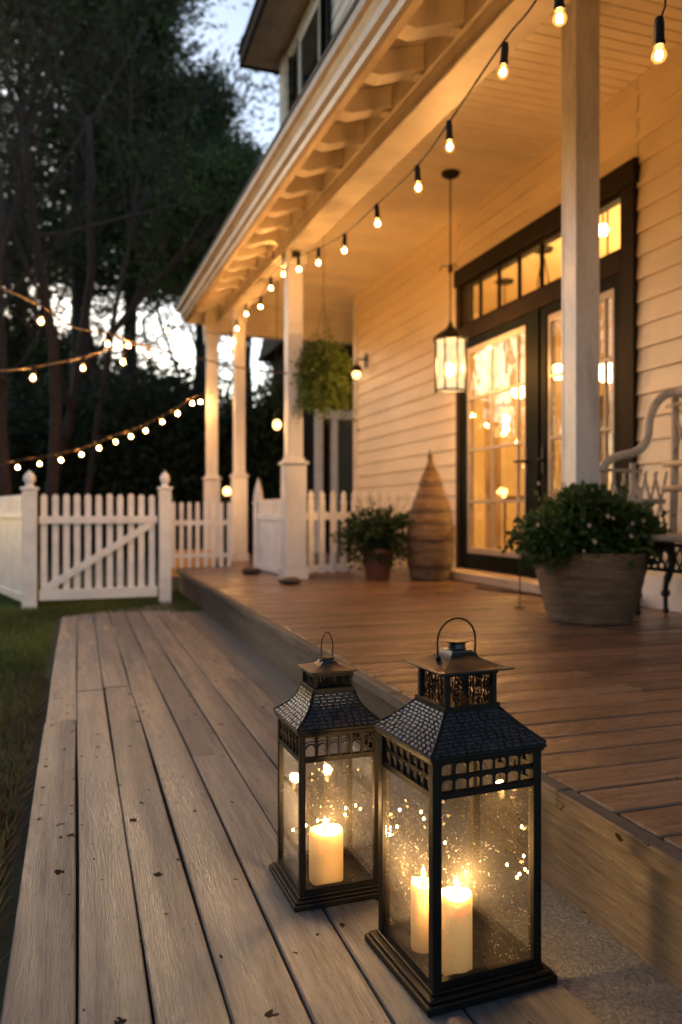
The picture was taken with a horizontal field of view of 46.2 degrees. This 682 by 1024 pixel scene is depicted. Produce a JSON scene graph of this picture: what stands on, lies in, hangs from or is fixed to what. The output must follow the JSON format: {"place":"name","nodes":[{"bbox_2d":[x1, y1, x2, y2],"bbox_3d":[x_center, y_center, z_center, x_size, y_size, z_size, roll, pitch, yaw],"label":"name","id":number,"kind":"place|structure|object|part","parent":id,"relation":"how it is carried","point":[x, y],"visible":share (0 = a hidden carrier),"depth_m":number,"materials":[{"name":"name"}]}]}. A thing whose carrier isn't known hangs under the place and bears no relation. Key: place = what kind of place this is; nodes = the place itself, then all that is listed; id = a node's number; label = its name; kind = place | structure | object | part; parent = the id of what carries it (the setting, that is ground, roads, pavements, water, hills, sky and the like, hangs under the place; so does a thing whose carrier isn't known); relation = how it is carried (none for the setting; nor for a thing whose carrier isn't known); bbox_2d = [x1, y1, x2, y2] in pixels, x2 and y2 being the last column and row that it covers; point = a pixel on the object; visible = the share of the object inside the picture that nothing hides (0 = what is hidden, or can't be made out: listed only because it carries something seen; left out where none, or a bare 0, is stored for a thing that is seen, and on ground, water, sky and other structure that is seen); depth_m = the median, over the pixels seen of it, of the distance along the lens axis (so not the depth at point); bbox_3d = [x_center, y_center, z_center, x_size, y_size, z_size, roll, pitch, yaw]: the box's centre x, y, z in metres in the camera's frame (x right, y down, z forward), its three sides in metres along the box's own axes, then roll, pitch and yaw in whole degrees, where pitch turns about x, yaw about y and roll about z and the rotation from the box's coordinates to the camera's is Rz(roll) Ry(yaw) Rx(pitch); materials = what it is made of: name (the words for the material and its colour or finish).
{"place":"outdoors","nodes":[
{"label":"outdoors","id":0,"kind":"place"},
{"bbox_2d":[3,222,34,349],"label":"tree","id":1,"kind":"object","parent":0,"point":[7,305],"visible":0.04,"depth_m":24.34,"materials":[{"name":"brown plant"}]},
{"bbox_2d":[0,0,278,416],"label":"sky","id":2,"kind":"structure","parent":0,"point":[236,20],"materials":[{"name":"white"}]},
{"bbox_2d":[0,552,486,1023],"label":"ground","id":3,"kind":"structure","parent":0,"point":[8,924],"depth_m":2.41,"materials":[{"name":"green plant"}]},
{"bbox_2d":[0,470,38,608],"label":"picket fence","id":4,"kind":"object","parent":3,"relation":"on","point":[18,556],"visible":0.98,"depth_m":6.92,"materials":[{"name":"white paint"}]},
{"bbox_2d":[39,494,156,600],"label":"garden gate","id":5,"kind":"structure","parent":4,"relation":"attached to","point":[50,590],"depth_m":6.88,"materials":[{"name":"white paint"}]},
{"bbox_2d":[0,670,49,1004],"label":"dry grass","id":6,"kind":"structure","parent":3,"relation":"on","point":[32,722],"depth_m":2.61,"materials":[{"name":"green plant"}]},
{"bbox_2d":[3,234,57,415],"bbox_3d":[-9.722,-3.899,23.886,2.884,9.498,3.703,0,0,45],"label":"tree","id":7,"kind":"object","parent":3,"relation":"on","point":[15,364],"visible":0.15,"depth_m":23.68,"materials":[{"name":"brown plant"}]},
{"bbox_2d":[0,582,62,926],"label":"grass","id":8,"kind":"structure","parent":3,"relation":"on","point":[39,639],"depth_m":4.44,"materials":[{"name":"green plant"}]},
{"bbox_2d":[7,291,61,411],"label":"tree","id":9,"kind":"object","parent":3,"relation":"on","point":[34,338],"visible":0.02,"depth_m":30.34,"materials":[{"name":"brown plant"}]},
{"bbox_2d":[0,84,115,382],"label":"bare tree","id":10,"kind":"object","parent":3,"relation":"on","point":[3,242],"visible":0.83,"depth_m":11.87,"materials":[{"name":"brown plant"}]},
{"bbox_2d":[7,199,116,384],"bbox_3d":[-8.994,-4.689,24.756,5.168,11.074,2.970,0,0,-29],"label":"tree","id":11,"kind":"object","parent":3,"relation":"on","point":[43,339],"visible":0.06,"depth_m":24.23,"materials":[{"name":"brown plant"}]},
{"bbox_2d":[0,0,141,518],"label":"bare tree","id":12,"kind":"object","parent":3,"relation":"on","point":[5,482],"visible":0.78,"depth_m":11.72,"materials":[{"name":"brown plant"}]},
{"bbox_2d":[0,1,161,421],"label":"pine tree","id":13,"kind":"object","parent":3,"relation":"on","point":[38,347],"visible":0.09,"depth_m":23.32,"materials":[{"name":"green plant"}]},
{"bbox_2d":[45,288,117,373],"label":"tree","id":14,"kind":"object","parent":3,"relation":"on","point":[98,323],"visible":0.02,"depth_m":29.85,"materials":[{"name":"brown plant"}]},
{"bbox_2d":[48,265,122,482],"bbox_3d":[-6.615,-4.958,23.577,4.088,11.616,3.104,0,0,-18],"label":"tree","id":15,"kind":"object","parent":3,"relation":"on","point":[94,365],"visible":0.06,"depth_m":23.16,"materials":[{"name":"brown plant"}]},
{"bbox_2d":[0,582,201,619],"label":"grass","id":16,"kind":"structure","parent":3,"relation":"on","point":[74,607],"depth_m":6.83,"materials":[{"name":"green plant"}]},
{"bbox_2d":[0,0,249,565],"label":"bare tree","id":17,"kind":"object","parent":3,"relation":"on","point":[53,473],"visible":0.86,"depth_m":12.43,"materials":[{"name":"brown plant"}]},
{"bbox_2d":[1,0,249,557],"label":"bare tree","id":18,"kind":"object","parent":3,"relation":"on","point":[103,377],"visible":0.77,"depth_m":14.49,"materials":[{"name":"brown plant"}]},
{"bbox_2d":[3,0,248,401],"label":"pine tree","id":19,"kind":"object","parent":3,"relation":"on","point":[130,352],"visible":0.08,"depth_m":21.18,"materials":[{"name":"green plant"}]},
{"bbox_2d":[91,250,169,419],"bbox_3d":[-6.371,-4.907,23.771,2.977,11.517,3.362,0,0,-18],"label":"tree","id":20,"kind":"object","parent":3,"relation":"on","point":[145,322],"visible":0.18,"depth_m":23.73,"materials":[{"name":"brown plant"}]},
{"bbox_2d":[7,328,253,436],"bbox_3d":[-12.302,-3.908,39.182,46.690,10.708,16.311,0,0,0],"label":"distant wood","id":21,"kind":"object","parent":3,"relation":"on","point":[102,359],"depth_m":35.56,"materials":[{"name":"green plant"}]},
{"bbox_2d":[0,0,267,557],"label":"bare tree","id":22,"kind":"object","parent":3,"relation":"on","point":[70,399],"visible":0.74,"depth_m":14.27,"materials":[{"name":"brown plant"}]},
{"bbox_2d":[0,0,278,421],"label":"pine tree","id":23,"kind":"object","parent":3,"relation":"on","point":[76,274],"visible":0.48,"depth_m":18.41,"materials":[{"name":"green plant"}]},
{"bbox_2d":[105,299,178,410],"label":"tree","id":24,"kind":"object","parent":3,"relation":"on","point":[143,321],"visible":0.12,"depth_m":27.87,"materials":[{"name":"plant"}]},
{"bbox_2d":[7,353,283,557],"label":"undergrowth","id":25,"kind":"object","parent":3,"relation":"on","point":[141,461],"visible":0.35,"depth_m":14.94,"materials":[{"name":"green plant"}]},
{"bbox_2d":[137,300,194,402],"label":"tree","id":26,"kind":"object","parent":3,"relation":"on","point":[173,326],"visible":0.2,"depth_m":25.91,"materials":[{"name":"plant"}]},
{"bbox_2d":[107,119,271,308],"bbox_3d":[-2.668,-3.501,16.959,4.415,8.711,4.397,0,0,-18],"label":"evergreen tree","id":27,"kind":"object","parent":3,"relation":"on","point":[190,262],"visible":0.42,"depth_m":16.21,"materials":[{"name":"green plant"}]},
{"bbox_2d":[171,548,210,576],"bbox_3d":[-1.771,0.630,9.308,0.590,0.400,0.090,0,0,-18],"label":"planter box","id":28,"kind":"object","parent":3,"relation":"on","point":[173,573],"visible":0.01,"depth_m":9.26,"materials":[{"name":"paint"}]},
{"bbox_2d":[153,303,232,407],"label":"tree","id":29,"kind":"object","parent":3,"relation":"on","point":[181,320],"visible":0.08,"depth_m":29.18,"materials":[{"name":"plant"}]},
{"bbox_2d":[121,47,265,429],"bbox_3d":[-3.981,-6.344,23.706,5.325,14.401,5.543,0,0,-18],"label":"pine tree","id":30,"kind":"object","parent":3,"relation":"on","point":[199,344],"visible":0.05,"depth_m":23.59,"materials":[{"name":"green plant"}]},
{"bbox_2d":[157,471,231,603],"bbox_3d":[-1.595,0.233,7.738,0.582,1.195,1.364,0,0,16],"label":"picket fence","id":31,"kind":"object","parent":3,"relation":"on","point":[168,522],"visible":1,"depth_m":8.09,"materials":[{"name":"white paint"}]},
{"bbox_2d":[159,288,232,420],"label":"tree","id":32,"kind":"object","parent":3,"relation":"on","point":[221,341],"visible":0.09,"depth_m":24.37,"materials":[{"name":"plant"}]},
{"bbox_2d":[181,338,260,404],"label":"tree","id":33,"kind":"object","parent":3,"relation":"on","point":[231,380],"visible":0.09,"depth_m":28.55,"materials":[{"name":"plant"}]},
{"bbox_2d":[193,336,253,413],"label":"tree","id":34,"kind":"object","parent":3,"relation":"on","point":[249,363],"visible":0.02,"depth_m":28.96,"materials":[{"name":"plant"}]},
{"bbox_2d":[231,120,267,433],"bbox_3d":[-3.233,-6.076,27.036,3.534,13.909,3.486,0,0,-18],"label":"pine tree","id":35,"kind":"object","parent":3,"relation":"on","point":[261,154],"visible":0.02,"depth_m":26.88,"materials":[{"name":"green plant"}]},
{"bbox_2d":[221,350,283,519],"bbox_3d":[-0.566,-1.328,15.551,3.742,4.378,3.666,0,0,-18],"label":"evergreen tree","id":36,"kind":"object","parent":3,"relation":"on","point":[270,388],"visible":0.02,"depth_m":14.64,"materials":[{"name":"green plant"}]},
{"bbox_2d":[0,604,600,1023],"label":"boardwalk","id":37,"kind":"structure","parent":3,"relation":"on","point":[220,930],"depth_m":1.81,"materials":[{"name":"wood"}]},
{"bbox_2d":[269,632,380,912],"bbox_3d":[-0.030,0.528,1.725,0.206,0.541,0.206,0,0,-20],"label":"candle lantern","id":38,"kind":"object","parent":37,"relation":"on","point":[315,707],"visible":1,"depth_m":1.67,"materials":[{"name":"black metal"}]},
{"bbox_2d":[309,817,342,885],"bbox_3d":[-0.031,0.709,1.687,0.072,0.136,0.072,0,0,-18],"label":"candle","id":39,"kind":"object","parent":38,"relation":"on","point":[323,838],"visible":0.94,"depth_m":1.66,"materials":[{"name":"beige wax"}]},
{"bbox_2d":[292,804,360,845],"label":"fairy lights","id":40,"kind":"object","parent":38,"relation":"in","point":[355,805],"visible":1,"depth_m":1.70,"materials":[{"name":"brown metal"}]},
{"bbox_2d":[365,617,557,1017],"bbox_3d":[0.206,0.493,1.423,0.249,0.612,0.249,0,0,-22],"label":"candle lantern","id":41,"kind":"object","parent":37,"relation":"on","point":[447,723],"visible":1,"depth_m":1.36,"materials":[{"name":"black metal"}]},
{"bbox_2d":[388,808,446,887],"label":"fairy lights","id":42,"kind":"object","parent":41,"relation":"in","point":[423,818],"visible":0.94,"depth_m":1.47,"materials":[{"name":"brown glowing glass"}]},
{"bbox_2d":[411,865,428,953],"bbox_3d":[0.145,0.700,1.418,0.042,0.146,0.042,0,0,-18],"label":"candle","id":43,"kind":"object","parent":41,"relation":"on","point":[421,895],"visible":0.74,"depth_m":1.40,"materials":[{"name":"beige wax"}]},
{"bbox_2d":[442,876,471,975],"bbox_3d":[0.194,0.693,1.347,0.055,0.160,0.055,0,0,-18],"label":"candle","id":44,"kind":"object","parent":41,"relation":"on","point":[460,933],"visible":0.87,"depth_m":1.32,"materials":[{"name":"beige wax"}]},
{"bbox_2d":[479,775,527,929],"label":"fairy lights","id":45,"kind":"object","parent":41,"relation":"in","point":[521,826],"visible":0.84,"depth_m":1.43,"materials":[{"name":"glass"},{"name":"plastic"},{"name":"metal wire"}]},
{"bbox_2d":[258,339,352,552],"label":"house wing","id":46,"kind":"structure","parent":3,"relation":"on","point":[328,452],"depth_m":12.57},
{"bbox_2d":[338,420,352,505],"bbox_3d":[0.096,-0.775,12.611,0.330,1.350,0.020,0,0,-18],"label":"window","id":47,"kind":"structure","parent":46,"relation":"in","point":[345,432],"depth_m":12.59,"materials":[{"name":"black glass"}]},
{"bbox_2d":[176,0,681,612],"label":"house","id":48,"kind":"structure","parent":3,"relation":"on","point":[568,134],"depth_m":5.84,"materials":[{"name":"beige paint"}]},
{"bbox_2d":[0,286,189,357],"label":"string lights","id":49,"kind":"object","parent":48,"relation":"hanging from","point":[41,322],"visible":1,"depth_m":5.56},
{"bbox_2d":[0,392,212,469],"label":"string lights","id":50,"kind":"object","parent":48,"relation":"hanging from","point":[39,463],"visible":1,"depth_m":9.19},
{"bbox_2d":[0,344,287,381],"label":"string lights","id":51,"kind":"object","parent":48,"relation":"hanging from","point":[82,369],"visible":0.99,"depth_m":5.65},
{"bbox_2d":[219,251,283,342],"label":"string lights","id":52,"kind":"object","parent":48,"relation":"hanging from","point":[259,306],"visible":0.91,"depth_m":7.76},
{"bbox_2d":[273,412,280,429],"bbox_3d":[-0.664,-1.752,8.300,0.092,1.797,0.090,0,0,-18],"label":"hanging bulb","id":53,"kind":"object","parent":48,"relation":"hanging from","point":[276,424],"visible":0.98,"depth_m":8.27,"materials":[{"name":"white glass"}]},
{"bbox_2d":[282,250,300,259],"bbox_3d":[-0.405,-2.176,6.835,0.196,0.066,0.196,0,0,-18],"label":"string hook","id":54,"kind":"object","parent":48,"relation":"attached to","point":[295,253],"visible":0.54,"depth_m":6.75,"materials":[{"name":"metal"}]},
{"bbox_2d":[291,0,536,272],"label":"string lights","id":55,"kind":"object","parent":54,"relation":"hanging from","point":[502,72],"visible":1,"depth_m":3.31},
{"bbox_2d":[298,0,319,95],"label":"window","id":56,"kind":"structure","parent":48,"relation":"in","point":[309,37],"depth_m":8.97,"materials":[{"name":"glass"}]},
{"bbox_2d":[289,236,359,430],"bbox_3d":[-0.144,-1.668,6.750,0.606,1.964,0.606,0,0,-18],"label":"hanging basket","id":57,"kind":"object","parent":48,"relation":"hanging from","point":[324,375],"visible":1,"depth_m":6.63,"materials":[{"name":"wicker"}]},
{"bbox_2d":[351,353,366,378],"bbox_3d":[0.207,-1.714,9.409,0.197,0.300,0.136,0,0,-18],"label":"wall sconce","id":58,"kind":"object","parent":48,"relation":"attached to","point":[357,369],"depth_m":9.37,"materials":[{"name":"glass"}]},
{"bbox_2d":[433,169,467,393],"bbox_3d":[0.854,-1.793,6.250,0.266,1.712,0.266,0,0,-41],"label":"pendant lantern","id":59,"kind":"object","parent":48,"relation":"hanging from","point":[449,340],"visible":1,"depth_m":6.18,"materials":[{"name":"metal"}]},
{"bbox_2d":[485,342,503,549],"bbox_3d":[1.351,-0.540,7.055,0.058,2.120,0.240,0,0,-18],"label":"curtain","id":60,"kind":"object","parent":48,"relation":"hanging from","point":[498,440],"visible":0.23,"depth_m":6.98,"materials":[{"name":"fabric"}]},
{"bbox_2d":[462,313,529,576],"bbox_3d":[1.250,-0.503,6.540,0.139,1.986,1.140,0,0,-18],"label":"door","id":61,"kind":"structure","parent":48,"relation":"in","point":[493,560],"depth_m":6.59,"materials":[{"name":"black paint"}]},
{"bbox_2d":[495,278,513,432],"bbox_3d":[1.770,-1.680,8.650,0.200,1.638,0.200,0,0,-18],"label":"ceiling lamp","id":62,"kind":"object","parent":48,"relation":"hanging from","point":[506,281],"visible":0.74,"depth_m":8.61,"materials":[{"name":"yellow metal"}]},
{"bbox_2d":[511,381,523,397],"bbox_3d":[1.780,-1.819,8.000,0.150,1.362,0.150,0,0,-18],"label":"indoor pendant","id":63,"kind":"object","parent":48,"relation":"hanging from","point":[513,391],"visible":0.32,"depth_m":7.95,"materials":[{"name":"glass"}]},
{"bbox_2d":[462,194,619,326],"bbox_3d":[1.432,-1.816,6.042,0.030,0.366,2.217,0,0,-18],"label":"transom window","id":64,"kind":"structure","parent":48,"relation":"in","point":[518,257],"depth_m":6.20,"materials":[{"name":"brown paint"}]},
{"bbox_2d":[535,246,553,287],"bbox_3d":[1.919,-2.263,7.600,0.200,0.473,0.200,0,0,-18],"label":"ceiling lamp","id":65,"kind":"object","parent":48,"relation":"hanging from","point":[548,249],"visible":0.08,"depth_m":7.59,"materials":[{"name":"brown metal"}]},
{"bbox_2d":[536,274,619,507],"bbox_3d":[1.613,-0.503,5.436,0.139,1.986,0.935,0,0,-18],"label":"door","id":66,"kind":"structure","parent":48,"relation":"in","point":[609,288],"depth_m":5.74,"materials":[{"name":"black paint"}]},
{"bbox_2d":[600,213,606,235],"bbox_3d":[1.965,-2.284,6.000,0.200,0.429,0.200,0,0,-18],"label":"ceiling lamp","id":67,"kind":"object","parent":48,"relation":"hanging from","point":[603,229],"visible":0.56,"depth_m":5.97,"materials":[{"name":"white glass"}]},
{"bbox_2d":[600,210,611,382],"bbox_3d":[1.900,-1.711,5.700,0.170,1.578,0.170,0,0,-18],"label":"indoor pendant","id":68,"kind":"object","parent":48,"relation":"hanging from","point":[602,372],"visible":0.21,"depth_m":5.67,"materials":[{"name":"glass"}]},
{"bbox_2d":[552,0,666,63],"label":"string lights","id":69,"kind":"object","parent":48,"relation":"hanging from","point":[658,54],"visible":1,"depth_m":2.30},
{"bbox_2d":[176,552,681,990],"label":"deck","id":70,"kind":"structure","parent":3,"relation":"on","point":[598,709],"depth_m":2.58,"materials":[{"name":"brown wood"}]},
{"bbox_2d":[223,487,231,563],"bbox_3d":[-1.247,0.147,8.750,0.120,0.847,0.117,0,0,-18],"label":"globe lamp","id":71,"kind":"object","parent":70,"relation":"on","point":[226,493],"visible":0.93,"depth_m":8.73,"materials":[{"name":"glass"}]},
{"bbox_2d":[242,568,261,574],"bbox_3d":[-0.813,0.539,7.280,0.185,0.062,0.109,0,0,-18],"label":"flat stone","id":72,"kind":"object","parent":70,"relation":"on","point":[249,571],"visible":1,"depth_m":7.24,"materials":[{"name":"brown stone"}]},
{"bbox_2d":[252,478,280,573],"bbox_3d":[-0.651,0.115,7.446,0.106,0.910,1.053,0,0,-20],"label":"picket fence","id":73,"kind":"object","parent":70,"relation":"on","point":[266,543],"visible":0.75,"depth_m":7.59,"materials":[{"name":"white paint"}]},
{"bbox_2d":[278,577,301,584],"bbox_3d":[-0.399,0.544,6.300,0.192,0.064,0.135,0,0,-18],"label":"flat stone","id":74,"kind":"object","parent":70,"relation":"on","point":[291,581],"visible":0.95,"depth_m":6.25,"materials":[{"name":"brown stone"}]},
{"bbox_2d":[306,490,415,573],"bbox_3d":[0.238,0.176,7.371,1.400,0.729,0.050,0,0,-36],"label":"picket fence","id":75,"kind":"object","parent":70,"relation":"on","point":[322,515],"visible":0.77,"depth_m":7.12,"materials":[{"name":"white paint"}]},
{"bbox_2d":[328,494,414,579],"bbox_3d":[0.306,0.198,6.816,0.806,0.742,0.750,0,0,-18],"label":"potted plant","id":76,"kind":"object","parent":70,"relation":"on","point":[380,539],"visible":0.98,"depth_m":6.71,"materials":[{"name":"green plant"}]},
{"bbox_2d":[406,449,454,580],"bbox_3d":[0.753,0.018,6.724,0.414,1.101,0.414,0,0,-18],"label":"wicker cone","id":77,"kind":"object","parent":70,"relation":"on","point":[430,538],"visible":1,"depth_m":6.58,"materials":[{"name":"brown wicker"}]},
{"bbox_2d":[476,587,540,595],"bbox_3d":[1.210,0.564,5.636,0.063,0.010,0.826,0,0,-32],"label":"cable","id":78,"kind":"object","parent":70,"relation":"on","point":[509,591],"visible":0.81,"depth_m":5.63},
{"bbox_2d":[514,553,524,608],"bbox_3d":[1.061,0.390,4.750,0.060,0.360,0.060,0,0,-18],"label":"plant stake","id":79,"kind":"object","parent":70,"relation":"on","point":[520,607],"visible":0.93,"depth_m":4.75,"materials":[{"name":"metal"}]},
{"bbox_2d":[496,480,675,625],"bbox_3d":[1.334,0.202,4.153,0.961,0.735,0.810,0,0,-18],"label":"planter","id":80,"kind":"object","parent":70,"relation":"on","point":[599,585],"visible":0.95,"depth_m":3.99,"materials":[{"name":"wood"},{"name":"leaves"},{"name":"soil"}]},
{"bbox_2d":[600,389,681,615],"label":"garden bench","id":81,"kind":"object","parent":70,"relation":"on","point":[674,488],"visible":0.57,"depth_m":4.46,"materials":[{"name":"paint"}]},
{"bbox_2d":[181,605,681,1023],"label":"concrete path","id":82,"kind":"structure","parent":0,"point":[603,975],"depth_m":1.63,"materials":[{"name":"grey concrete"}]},
{"bbox_2d":[504,496,556,547],"bbox_3d":[2.074,0.190,8.419,0.400,0.720,0.900,0,0,-18],"label":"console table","id":83,"kind":"object","parent":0,"point":[510,497],"visible":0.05,"depth_m":8.75,"materials":[{"name":"brown wood"}]},
{"bbox_2d":[600,393,611,489],"bbox_3d":[3.388,-0.400,9.299,0.854,1.900,1.050,0,0,-18],"label":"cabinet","id":84,"kind":"object","parent":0,"point":[602,426],"visible":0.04,"depth_m":9.19,"materials":[{"name":"brown wood"}]},
{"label":"door","id":85,"kind":"part","parent":84,"relation":"part of","materials":[{"name":"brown wood"}]},
{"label":"door","id":86,"kind":"part","parent":84,"relation":"part of","materials":[{"name":"glass"}]}
]}

